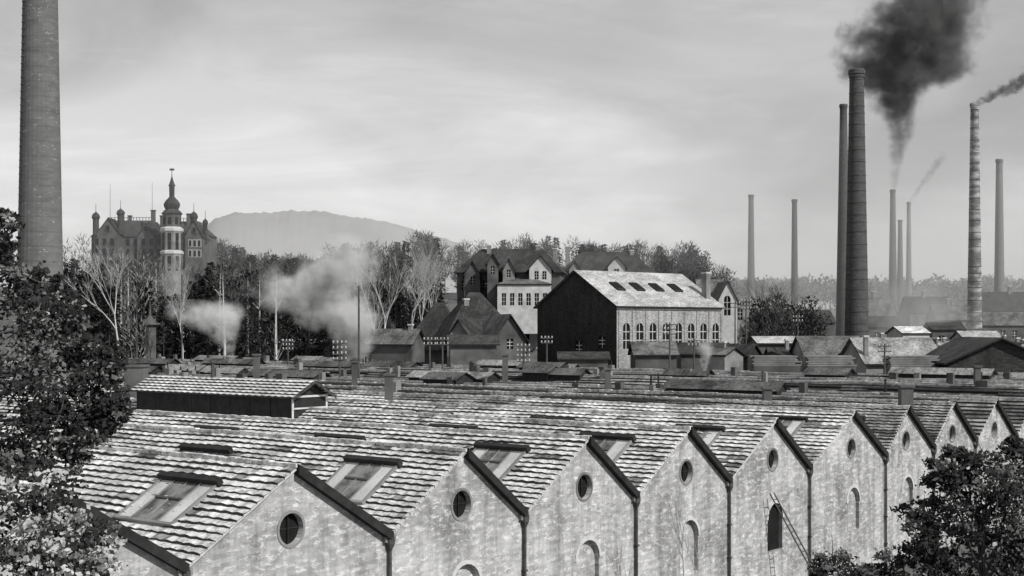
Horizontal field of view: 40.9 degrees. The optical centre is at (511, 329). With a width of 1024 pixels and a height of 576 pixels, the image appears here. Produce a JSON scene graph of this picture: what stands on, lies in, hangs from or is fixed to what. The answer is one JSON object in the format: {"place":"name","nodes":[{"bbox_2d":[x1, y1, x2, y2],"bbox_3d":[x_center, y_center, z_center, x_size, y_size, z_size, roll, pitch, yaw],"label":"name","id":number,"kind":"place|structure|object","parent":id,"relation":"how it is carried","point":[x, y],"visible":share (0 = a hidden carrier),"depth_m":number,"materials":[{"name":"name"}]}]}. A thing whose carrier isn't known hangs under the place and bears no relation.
{"place":"outdoors","nodes":[
{"label":"outdoors","id":0,"kind":"place"},
{"bbox_2d":[207,210,480,292],"bbox_3d":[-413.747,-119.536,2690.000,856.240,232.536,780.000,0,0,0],"label":"distant hill","id":1,"kind":"structure","parent":0,"point":[296,233],"depth_m":2546.47,"materials":[{"name":"grey"}]},
{"bbox_2d":[0,290,1023,575],"bbox_3d":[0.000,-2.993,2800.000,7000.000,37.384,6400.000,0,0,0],"label":"ground","id":2,"kind":"structure","parent":0,"point":[452,302],"depth_m":292.93,"materials":[{"name":"grey plant"}]},
{"bbox_2d":[15,0,64,391],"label":"factory chimney","id":3,"kind":"object","parent":2,"relation":"on","point":[40,206],"visible":0.47,"depth_m":118.56,"materials":[{"name":"brick"}]},
{"bbox_2d":[0,445,127,575],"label":"leafy tree","id":4,"kind":"object","parent":2,"relation":"on","point":[82,555],"visible":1,"depth_m":16.50,"materials":[{"name":"grey plant"}]},
{"bbox_2d":[0,207,135,488],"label":"leafy tree","id":5,"kind":"object","parent":2,"relation":"on","point":[108,414],"visible":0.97,"depth_m":19.64,"materials":[{"name":"black plant"}]},
{"bbox_2d":[0,480,192,575],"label":"brick factory shed","id":6,"kind":"structure","parent":2,"relation":"on","point":[139,554],"depth_m":41.95,"materials":[{"name":"brick"}]},
{"bbox_2d":[65,244,129,357],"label":"bare birch tree","id":7,"kind":"object","parent":2,"relation":"on","point":[100,288],"visible":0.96,"depth_m":233.02,"materials":[{"name":"grey plant"}]},
{"bbox_2d":[124,364,149,397],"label":"brick flue pier","id":8,"kind":"structure","parent":2,"relation":"on","point":[134,374],"depth_m":100.00,"materials":[{"name":"paint"}]},
{"bbox_2d":[141,303,158,357],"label":"roof turret","id":9,"kind":"object","parent":2,"relation":"on","point":[151,332],"visible":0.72,"depth_m":244.13,"materials":[{"name":"paint"}]},
{"bbox_2d":[91,169,216,305],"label":"mansion with onion tower","id":10,"kind":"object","parent":2,"relation":"on","point":[191,239],"visible":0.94,"depth_m":348.00,"materials":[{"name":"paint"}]},
{"bbox_2d":[120,336,196,358],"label":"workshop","id":11,"kind":"structure","parent":2,"relation":"on","point":[131,340],"depth_m":262.62,"materials":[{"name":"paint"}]},
{"bbox_2d":[153,252,196,358],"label":"bare birch tree","id":12,"kind":"object","parent":2,"relation":"on","point":[185,297],"visible":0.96,"depth_m":237.51,"materials":[{"name":"grey plant"}]},
{"bbox_2d":[181,274,182,360],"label":"telegraph pole","id":13,"kind":"object","parent":2,"relation":"on","point":[181,317],"visible":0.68,"depth_m":219.93,"materials":[{"name":"grey wood"}]},
{"bbox_2d":[0,437,395,575],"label":"brick factory shed","id":14,"kind":"structure","parent":2,"relation":"on","point":[202,514],"depth_m":47.77,"materials":[{"name":"tile"}]},
{"bbox_2d":[63,233,448,362],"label":"woodland edge","id":15,"kind":"object","parent":2,"relation":"on","point":[260,316],"visible":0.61,"depth_m":252.94,"materials":[{"name":"grey plant"}]},
{"bbox_2d":[252,354,260,378],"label":"brick flue pier","id":16,"kind":"structure","parent":2,"relation":"on","point":[256,366],"depth_m":120.00,"materials":[{"name":"brick"}]},
{"bbox_2d":[0,415,529,575],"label":"brick factory shed","id":17,"kind":"structure","parent":2,"relation":"on","point":[440,510],"depth_m":55.11,"materials":[{"name":"brick"}]},
{"bbox_2d":[278,343,317,360],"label":"yard shed","id":18,"kind":"structure","parent":2,"relation":"on","point":[300,352],"depth_m":252.95,"materials":[{"name":"paint"}]},
{"bbox_2d":[0,401,640,575],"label":"brick factory shed","id":19,"kind":"structure","parent":2,"relation":"on","point":[578,497],"depth_m":61.68,"materials":[{"name":"brick"}]},
{"bbox_2d":[332,340,346,377],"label":"telegraph pole","id":20,"kind":"object","parent":2,"relation":"on","point":[340,351],"visible":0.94,"depth_m":149.84,"materials":[{"name":"wood"}]},
{"bbox_2d":[321,341,364,361],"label":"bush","id":21,"kind":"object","parent":2,"relation":"on","point":[350,355],"depth_m":244.86,"materials":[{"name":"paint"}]},
{"bbox_2d":[350,361,358,385],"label":"brick flue pier","id":22,"kind":"structure","parent":2,"relation":"on","point":[354,373],"depth_m":128.00,"materials":[{"name":"brick"}]},
{"bbox_2d":[358,286,359,378],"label":"telegraph pole","id":23,"kind":"object","parent":2,"relation":"on","point":[359,332],"visible":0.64,"depth_m":149.91,"materials":[{"name":"grey wood"}]},
{"bbox_2d":[0,360,732,575],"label":"brick factory shed","id":24,"kind":"structure","parent":2,"relation":"on","point":[656,464],"depth_m":69.78,"materials":[{"name":"brick"}]},
{"bbox_2d":[346,267,392,330],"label":"bare birch tree","id":25,"kind":"object","parent":2,"relation":"on","point":[363,309],"visible":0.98,"depth_m":235.13,"materials":[{"name":"grey plant"}]},
{"bbox_2d":[351,242,417,328],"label":"bare birch tree","id":26,"kind":"object","parent":2,"relation":"on","point":[370,279],"visible":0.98,"depth_m":238.87,"materials":[{"name":"grey plant"}]},
{"bbox_2d":[383,373,394,400],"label":"brick flue pier","id":27,"kind":"structure","parent":2,"relation":"on","point":[388,386],"depth_m":101.00,"materials":[{"name":"brick"}]},
{"bbox_2d":[371,345,411,361],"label":"front wall","id":28,"kind":"structure","parent":2,"relation":"on","point":[390,353],"depth_m":215.79,"materials":[{"name":"paint"}]},
{"bbox_2d":[367,329,426,345],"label":"roof","id":29,"kind":"structure","parent":28,"relation":"on","point":[393,337],"depth_m":216.59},
{"bbox_2d":[1,384,812,575],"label":"brick factory shed","id":30,"kind":"structure","parent":2,"relation":"on","point":[761,459],"depth_m":75.39,"materials":[{"name":"brick"}]},
{"bbox_2d":[412,333,424,363],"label":"end wall","id":31,"kind":"structure","parent":2,"relation":"on","point":[418,350],"depth_m":217.45,"materials":[{"name":"paint"}]},
{"bbox_2d":[399,250,443,320],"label":"bare birch tree","id":32,"kind":"object","parent":2,"relation":"on","point":[424,299],"visible":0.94,"depth_m":234.82,"materials":[{"name":"grey plant"}]},
{"bbox_2d":[410,254,447,310],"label":"bare birch tree","id":33,"kind":"object","parent":2,"relation":"on","point":[429,275],"visible":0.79,"depth_m":237.03,"materials":[{"name":"grey plant"}]},
{"bbox_2d":[407,233,455,323],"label":"bare birch tree","id":34,"kind":"object","parent":2,"relation":"on","point":[415,306],"visible":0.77,"depth_m":237.99,"materials":[{"name":"grey plant"}]},
{"bbox_2d":[431,351,441,363],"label":"side wall","id":35,"kind":"structure","parent":2,"relation":"on","point":[436,357],"depth_m":223.12,"materials":[{"name":"paint"}]},
{"bbox_2d":[416,302,449,347],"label":"roof","id":36,"kind":"structure","parent":35,"relation":"on","point":[431,322],"depth_m":229.13,"materials":[{"name":"stone"}]},
{"bbox_2d":[3,377,888,575],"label":"brick factory shed","id":37,"kind":"structure","parent":2,"relation":"on","point":[846,452],"depth_m":83.33,"materials":[{"name":"tile"}]},
{"bbox_2d":[443,319,482,362],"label":"cottage gable wing","id":38,"kind":"structure","parent":2,"relation":"on","point":[467,327],"depth_m":213.16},
{"bbox_2d":[425,292,532,350],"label":"roof","id":39,"kind":"structure","parent":38,"relation":"on","point":[480,307],"depth_m":225.59,"materials":[{"name":"tile"}]},
{"bbox_2d":[0,369,936,565],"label":"brick factory shed","id":40,"kind":"structure","parent":2,"relation":"on","point":[902,435],"depth_m":90.22,"materials":[{"name":"brick"}]},
{"bbox_2d":[445,335,499,364],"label":"yard shed","id":41,"kind":"structure","parent":2,"relation":"on","point":[465,349],"depth_m":207.40,"materials":[{"name":"paint"}]},
{"bbox_2d":[463,261,481,296],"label":"villa gable wing","id":42,"kind":"structure","parent":2,"relation":"on","point":[472,276],"depth_m":300.00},
{"bbox_2d":[217,230,740,298],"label":"distant woodland","id":43,"kind":"object","parent":2,"relation":"on","point":[662,262],"visible":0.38,"depth_m":368.56,"materials":[{"name":"grey plant"}]},
{"bbox_2d":[0,370,978,547],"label":"brick factory shed","id":44,"kind":"structure","parent":2,"relation":"on","point":[944,422],"depth_m":100.62,"materials":[{"name":"tile"}]},
{"bbox_2d":[485,253,499,309],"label":"villa gable wing","id":45,"kind":"structure","parent":2,"relation":"on","point":[492,265],"depth_m":296.00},
{"bbox_2d":[501,354,508,383],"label":"brick flue pier","id":46,"kind":"structure","parent":2,"relation":"on","point":[504,368],"depth_m":140.00,"materials":[{"name":"brick"}]},
{"bbox_2d":[482,314,530,359],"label":"cottage gable wing","id":47,"kind":"structure","parent":2,"relation":"on","point":[506,328],"depth_m":213.36,"materials":[{"name":"paint"}]},
{"bbox_2d":[457,273,559,304],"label":"front wall","id":48,"kind":"structure","parent":2,"relation":"on","point":[555,279],"depth_m":305.26,"materials":[{"name":"paint"}]},
{"bbox_2d":[501,258,516,281],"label":"villa gable wing","id":49,"kind":"structure","parent":2,"relation":"on","point":[509,271],"depth_m":296.00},
{"bbox_2d":[454,249,567,274],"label":"roof","id":50,"kind":"structure","parent":49,"relation":"on","point":[522,260],"depth_m":307.80,"materials":[{"name":"tile"}]},
{"bbox_2d":[496,279,550,333],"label":"villa wing","id":51,"kind":"structure","parent":49,"relation":"attached to","point":[518,300],"depth_m":292.00,"materials":[{"name":"paint"}]},
{"bbox_2d":[169,355,882,373],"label":"brick factory shed","id":52,"kind":"structure","parent":2,"relation":"on","point":[318,358],"depth_m":231.18,"materials":[{"name":"tile"}]},
{"bbox_2d":[527,255,553,348],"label":"villa gable wing","id":53,"kind":"structure","parent":2,"relation":"on","point":[540,268],"depth_m":298.00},
{"bbox_2d":[65,362,1017,531],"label":"brick factory shed","id":54,"kind":"structure","parent":2,"relation":"on","point":[990,422],"depth_m":114.44,"materials":[{"name":"tile"}]},
{"bbox_2d":[65,364,1023,519],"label":"brick factory shed","id":55,"kind":"structure","parent":2,"relation":"on","point":[1013,407],"depth_m":134.60,"materials":[{"name":"tile"}]},
{"bbox_2d":[74,357,1023,396],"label":"brick factory shed","id":56,"kind":"structure","parent":2,"relation":"on","point":[547,374],"depth_m":141.03,"materials":[{"name":"tile"}]},
{"bbox_2d":[83,357,1023,385],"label":"brick factory shed","id":57,"kind":"structure","parent":2,"relation":"on","point":[710,373],"depth_m":148.90,"materials":[{"name":"tile"}]},
{"bbox_2d":[83,357,1023,382],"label":"brick factory shed","id":58,"kind":"structure","parent":2,"relation":"on","point":[832,372],"depth_m":160.80,"materials":[{"name":"tile"}]},
{"bbox_2d":[567,261,580,273],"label":"villa gable wing","id":59,"kind":"structure","parent":2,"relation":"on","point":[574,266],"depth_m":331.00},
{"bbox_2d":[563,252,656,275],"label":"roof","id":60,"kind":"structure","parent":59,"relation":"on","point":[596,261],"depth_m":338.31,"materials":[{"name":"stone"}]},
{"bbox_2d":[140,354,1023,380],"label":"brick factory shed","id":61,"kind":"structure","parent":2,"relation":"on","point":[933,372],"depth_m":152.60,"materials":[{"name":"tile"}]},
{"bbox_2d":[556,351,610,367],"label":"workshop","id":62,"kind":"structure","parent":2,"relation":"on","point":[591,359],"depth_m":204.00,"materials":[{"name":"paint"}]},
{"bbox_2d":[604,256,627,271],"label":"villa gable wing","id":63,"kind":"structure","parent":2,"relation":"on","point":[616,264],"depth_m":330.00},
{"bbox_2d":[533,270,725,367],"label":"brick factory hall","id":64,"kind":"structure","parent":2,"relation":"on","point":[614,313],"depth_m":228.44,"materials":[{"name":"grey brick"}]},
{"bbox_2d":[242,357,1023,376],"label":"brick factory shed","id":65,"kind":"structure","parent":2,"relation":"on","point":[1013,374],"depth_m":152.95,"materials":[{"name":"tile"}]},
{"bbox_2d":[628,341,679,368],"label":"workshop","id":66,"kind":"structure","parent":2,"relation":"on","point":[650,354],"depth_m":205.24,"materials":[{"name":"paint"}]},
{"bbox_2d":[663,322,675,367],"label":"telegraph pole","id":67,"kind":"object","parent":2,"relation":"on","point":[669,328],"visible":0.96,"depth_m":174.89,"materials":[{"name":"grey wood"}]},
{"bbox_2d":[663,490,687,575],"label":"bare sapling","id":68,"kind":"object","parent":2,"relation":"on","point":[678,531],"visible":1,"depth_m":61.01,"materials":[{"name":"grey plant"}]},
{"bbox_2d":[676,342,728,368],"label":"workshop","id":69,"kind":"structure","parent":2,"relation":"on","point":[684,359],"depth_m":212.63,"materials":[{"name":"paint"}]},
{"bbox_2d":[694,279,723,294],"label":"house annex","id":70,"kind":"object","parent":2,"relation":"on","point":[698,282],"visible":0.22,"depth_m":268.95,"materials":[{"name":"grey paint"}]},
{"bbox_2d":[700,341,745,369],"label":"yard shed","id":71,"kind":"structure","parent":2,"relation":"on","point":[723,357],"depth_m":196.17,"materials":[{"name":"grey paint"}]},
{"bbox_2d":[719,283,736,342],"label":"side wall","id":72,"kind":"structure","parent":2,"relation":"on","point":[727,297],"depth_m":250.00,"materials":[{"name":"paint"}]},
{"bbox_2d":[734,292,750,343],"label":"house annex","id":73,"kind":"object","parent":2,"relation":"on","point":[741,313],"visible":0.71,"depth_m":258.25,"materials":[{"name":"grey paint"}]},
{"bbox_2d":[711,280,738,302],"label":"roof","id":74,"kind":"structure","parent":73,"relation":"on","point":[718,291],"depth_m":253.97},
{"bbox_2d":[726,343,761,369],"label":"yard shed","id":75,"kind":"structure","parent":2,"relation":"on","point":[750,349],"depth_m":208.90,"materials":[{"name":"grey"}]},
{"bbox_2d":[747,194,754,309],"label":"factory chimney","id":76,"kind":"object","parent":2,"relation":"on","point":[751,272],"visible":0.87,"depth_m":518.99,"materials":[{"name":"brick"}]},
{"bbox_2d":[761,387,773,400],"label":"brick flue pier","id":77,"kind":"structure","parent":2,"relation":"on","point":[766,393],"depth_m":97.00,"materials":[{"name":"brick"}]},
{"bbox_2d":[742,277,797,335],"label":"bare tree","id":78,"kind":"object","parent":2,"relation":"on","point":[776,304],"visible":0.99,"depth_m":239.34,"materials":[{"name":"grey plant"}]},
{"bbox_2d":[747,336,794,353],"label":"workshop","id":79,"kind":"structure","parent":2,"relation":"on","point":[762,342],"depth_m":226.15,"materials":[{"name":"paint"}]},
{"bbox_2d":[748,355,801,372],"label":"timber stack","id":80,"kind":"object","parent":2,"relation":"on","point":[777,363],"visible":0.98,"depth_m":176.00,"materials":[{"name":"grey paint"}]},
{"bbox_2d":[655,264,898,343],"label":"woodland thicket","id":81,"kind":"object","parent":2,"relation":"on","point":[786,327],"visible":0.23,"depth_m":266.52,"materials":[{"name":"grey plant"}]},
{"bbox_2d":[764,339,790,353],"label":"yard shed","id":82,"kind":"structure","parent":2,"relation":"on","point":[770,349],"depth_m":212.69,"materials":[{"name":"paint"}]},
{"bbox_2d":[770,493,812,567],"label":"wooden ladder","id":83,"kind":"object","parent":2,"relation":"on","point":[801,544],"visible":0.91,"depth_m":73.44,"materials":[{"name":"grey wood"}]},
{"bbox_2d":[791,199,797,309],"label":"factory chimney","id":84,"kind":"object","parent":2,"relation":"on","point":[794,266],"visible":0.68,"depth_m":449.15,"materials":[{"name":"brick"}]},
{"bbox_2d":[784,310,836,335],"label":"workshop","id":85,"kind":"structure","parent":2,"relation":"on","point":[829,326],"depth_m":321.22,"materials":[{"name":"paint"}]},
{"bbox_2d":[789,336,859,371],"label":"factory workshop","id":86,"kind":"structure","parent":2,"relation":"on","point":[801,346],"depth_m":193.39,"materials":[{"name":"grey paint"}]},
{"bbox_2d":[801,355,856,371],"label":"timber stack","id":87,"kind":"object","parent":2,"relation":"on","point":[826,361],"visible":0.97,"depth_m":170.00,"materials":[{"name":"grey paint"}]},
{"bbox_2d":[836,104,847,335],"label":"factory chimney","id":88,"kind":"object","parent":2,"relation":"on","point":[842,230],"visible":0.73,"depth_m":333.95,"materials":[{"name":"brick"}]},
{"bbox_2d":[844,68,868,337],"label":"factory chimney","id":89,"kind":"object","parent":2,"relation":"on","point":[856,323],"visible":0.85,"depth_m":278.42,"materials":[{"name":"brick"}]},
{"bbox_2d":[803,540,910,575],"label":"shrub","id":90,"kind":"object","parent":2,"relation":"on","point":[826,566],"visible":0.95,"depth_m":59.55,"materials":[{"name":"grey plant"}]},
{"bbox_2d":[711,272,1023,309],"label":"distant tree line","id":91,"kind":"object","parent":2,"relation":"on","point":[956,293],"visible":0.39,"depth_m":614.87,"materials":[{"name":"plant"}]},
{"bbox_2d":[868,291,895,315],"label":"factory block","id":92,"kind":"structure","parent":2,"relation":"on","point":[880,306],"depth_m":382.60,"materials":[{"name":"grey paint"}]},
{"bbox_2d":[869,316,902,337],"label":"workshop","id":93,"kind":"structure","parent":2,"relation":"on","point":[880,324],"depth_m":331.16,"materials":[{"name":"paint"}]},
{"bbox_2d":[840,335,936,372],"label":"factory workshop","id":94,"kind":"structure","parent":2,"relation":"on","point":[865,353],"depth_m":178.13,"materials":[{"name":"grey paint"}]},
{"bbox_2d":[888,189,896,308],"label":"factory chimney","id":95,"kind":"object","parent":2,"relation":"on","point":[892,270],"visible":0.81,"depth_m":518.93,"materials":[{"name":"brick"}]},
{"bbox_2d":[897,220,902,309],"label":"factory chimney","id":96,"kind":"object","parent":2,"relation":"on","point":[900,270],"visible":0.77,"depth_m":559.08,"materials":[{"name":"brick"}]},
{"bbox_2d":[896,385,914,407],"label":"brick flue pier","id":97,"kind":"structure","parent":2,"relation":"on","point":[905,394],"depth_m":92.00,"materials":[{"name":"brick"}]},
{"bbox_2d":[885,326,931,337],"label":"workshop","id":98,"kind":"structure","parent":2,"relation":"on","point":[905,331],"depth_m":272.20,"materials":[{"name":"paint"}]},
{"bbox_2d":[906,202,911,295],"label":"factory chimney","id":99,"kind":"object","parent":2,"relation":"on","point":[908,268],"visible":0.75,"depth_m":599.16,"materials":[{"name":"brick"}]},
{"bbox_2d":[882,355,940,374],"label":"timber stack","id":100,"kind":"object","parent":2,"relation":"on","point":[910,360],"visible":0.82,"depth_m":168.00,"materials":[{"name":"grey paint"}]},
{"bbox_2d":[898,290,952,325],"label":"factory block","id":101,"kind":"structure","parent":2,"relation":"on","point":[913,310],"depth_m":402.81,"materials":[{"name":"grey paint"}]},
{"bbox_2d":[923,322,966,340],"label":"workshop","id":102,"kind":"structure","parent":2,"relation":"on","point":[940,330],"depth_m":300.32,"materials":[{"name":"paint"}]},
{"bbox_2d":[925,298,966,328],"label":"factory block","id":103,"kind":"structure","parent":2,"relation":"on","point":[947,312],"depth_m":362.36,"materials":[{"name":"grey paint"}]},
{"bbox_2d":[887,434,1023,575],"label":"leafy tree","id":104,"kind":"object","parent":2,"relation":"on","point":[951,475],"visible":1,"depth_m":54.51,"materials":[{"name":"black plant"}]},
{"bbox_2d":[967,103,982,330],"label":"factory chimney","id":105,"kind":"object","parent":2,"relation":"on","point":[974,308],"visible":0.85,"depth_m":328.89,"materials":[{"name":"brick"}]},
{"bbox_2d":[949,331,1000,340],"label":"workshop","id":106,"kind":"structure","parent":2,"relation":"on","point":[956,334],"depth_m":268.70,"materials":[{"name":"grey paint"}]},
{"bbox_2d":[949,340,1023,372],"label":"side wall","id":107,"kind":"structure","parent":2,"relation":"on","point":[1000,356],"depth_m":165.00,"materials":[{"name":"brick"}]},
{"bbox_2d":[926,337,1023,364],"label":"roof","id":108,"kind":"structure","parent":107,"relation":"on","point":[953,350],"depth_m":168.91,"materials":[{"name":"tile"}]},
{"bbox_2d":[965,312,1023,340],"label":"workshop","id":109,"kind":"structure","parent":2,"relation":"on","point":[1010,325],"depth_m":330.98,"materials":[{"name":"paint"}]},
{"bbox_2d":[994,159,1004,291],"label":"factory chimney","id":110,"kind":"object","parent":2,"relation":"on","point":[999,285],"visible":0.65,"depth_m":428.94,"materials":[{"name":"brick"}]},
{"bbox_2d":[982,286,1023,311],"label":"factory block","id":111,"kind":"structure","parent":2,"relation":"on","point":[1009,300],"depth_m":412.21,"materials":[{"name":"grey paint"}]},
{"bbox_2d":[0,0,1023,308],"label":"sky","id":112,"kind":"structure","parent":0,"point":[620,122],"materials":[{"name":"grey"}]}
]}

